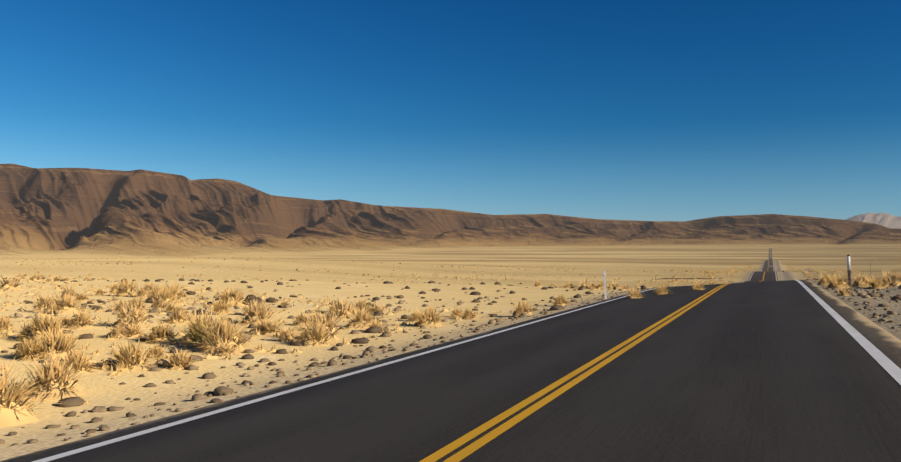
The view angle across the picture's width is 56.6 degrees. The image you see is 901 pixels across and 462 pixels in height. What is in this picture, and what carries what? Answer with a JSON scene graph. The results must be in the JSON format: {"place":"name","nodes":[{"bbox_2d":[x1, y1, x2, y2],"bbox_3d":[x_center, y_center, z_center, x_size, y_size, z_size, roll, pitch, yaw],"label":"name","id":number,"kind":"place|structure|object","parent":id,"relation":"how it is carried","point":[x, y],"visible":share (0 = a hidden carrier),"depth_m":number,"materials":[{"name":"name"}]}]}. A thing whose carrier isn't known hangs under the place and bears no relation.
{"place":"outdoors","nodes":[
{"label":"outdoors","id":0,"kind":"place"},
{"bbox_2d":[0,246,900,461],"bbox_3d":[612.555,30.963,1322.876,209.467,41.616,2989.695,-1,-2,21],"label":"road","id":1,"kind":"structure","parent":0,"point":[769,368],"depth_m":8.92,"materials":[{"name":"black asphalt"}]},
{"bbox_2d":[32,261,764,461],"bbox_3d":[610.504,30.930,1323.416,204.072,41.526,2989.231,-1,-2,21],"label":"edge line","id":2,"kind":"object","parent":1,"relation":"on","point":[61,455],"visible":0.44,"depth_m":10.10,"materials":[{"name":"white paint"}]},
{"bbox_2d":[419,249,770,461],"bbox_3d":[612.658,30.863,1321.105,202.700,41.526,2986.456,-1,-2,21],"label":"line","id":3,"kind":"object","parent":1,"relation":"on","point":[450,447],"visible":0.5,"depth_m":8.77,"materials":[{"name":"yellow paint"}]},
{"bbox_2d":[443,252,770,461],"bbox_3d":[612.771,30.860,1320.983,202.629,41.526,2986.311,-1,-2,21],"label":"line","id":4,"kind":"object","parent":1,"relation":"on","point":[460,455],"visible":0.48,"depth_m":8.71,"materials":[{"name":"yellow paint"}]},
{"bbox_2d":[773,247,900,384],"bbox_3d":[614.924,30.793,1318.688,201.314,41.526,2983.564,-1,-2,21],"label":"edge line","id":5,"kind":"object","parent":1,"relation":"on","point":[890,367],"visible":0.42,"depth_m":12.35,"materials":[{"name":"white paint"}]},
{"bbox_2d":[0,244,900,460],"bbox_3d":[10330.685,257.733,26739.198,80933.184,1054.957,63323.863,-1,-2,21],"label":"ground","id":6,"kind":"structure","parent":0,"point":[105,389],"depth_m":49.07,"materials":[{"name":"beige sand"}]},
{"bbox_2d":[0,256,900,427],"bbox_3d":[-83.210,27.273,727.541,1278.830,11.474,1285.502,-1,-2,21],"label":"desert shrubs","id":7,"kind":"object","parent":6,"relation":"on","point":[219,337],"visible":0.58,"depth_m":21.10,"materials":[{"name":"beige plant"}]},
{"bbox_2d":[0,258,900,444],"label":"stones","id":8,"kind":"object","parent":6,"relation":"on","point":[217,391],"visible":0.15,"depth_m":19.33,"materials":[{"name":"stone"}]},
{"bbox_2d":[603,270,606,298],"bbox_3d":[6.689,2.389,36.234,0.099,1.427,0.036,-4,-2,10],"label":"delineator","id":9,"kind":"object","parent":6,"relation":"on","point":[604,280],"visible":0.77,"depth_m":36.23,"materials":[{"name":"white plastic"}]},
{"bbox_2d":[847,255,850,287],"bbox_3d":[15.499,1.641,32.531,0.114,1.451,0.036,-2,-2,25],"label":"marker post","id":10,"kind":"object","parent":6,"relation":"on","point":[849,270],"visible":0.79,"depth_m":32.53,"materials":[{"name":"white plastic"}]},
{"bbox_2d":[0,163,900,256],"bbox_3d":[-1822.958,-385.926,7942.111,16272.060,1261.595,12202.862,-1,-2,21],"label":"mountain range","id":11,"kind":"structure","parent":0,"point":[138,212],"depth_m":4401.33,"materials":[{"name":"brown stone"}]},
{"bbox_2d":[0,0,900,220],"label":"sky","id":12,"kind":"structure","parent":0,"point":[637,110],"materials":[{"name":"blue"}]},
{"bbox_2d":[655,278,721,279],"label":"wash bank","id":13,"kind":"structure","parent":0,"point":[686,278],"depth_m":252.21,"materials":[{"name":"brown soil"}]},
{"bbox_2d":[845,213,900,228],"bbox_3d":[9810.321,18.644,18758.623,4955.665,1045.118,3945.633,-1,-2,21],"label":"peak","id":14,"kind":"structure","parent":0,"point":[887,220],"depth_m":19741.74,"materials":[{"name":"white snow"}]}
]}

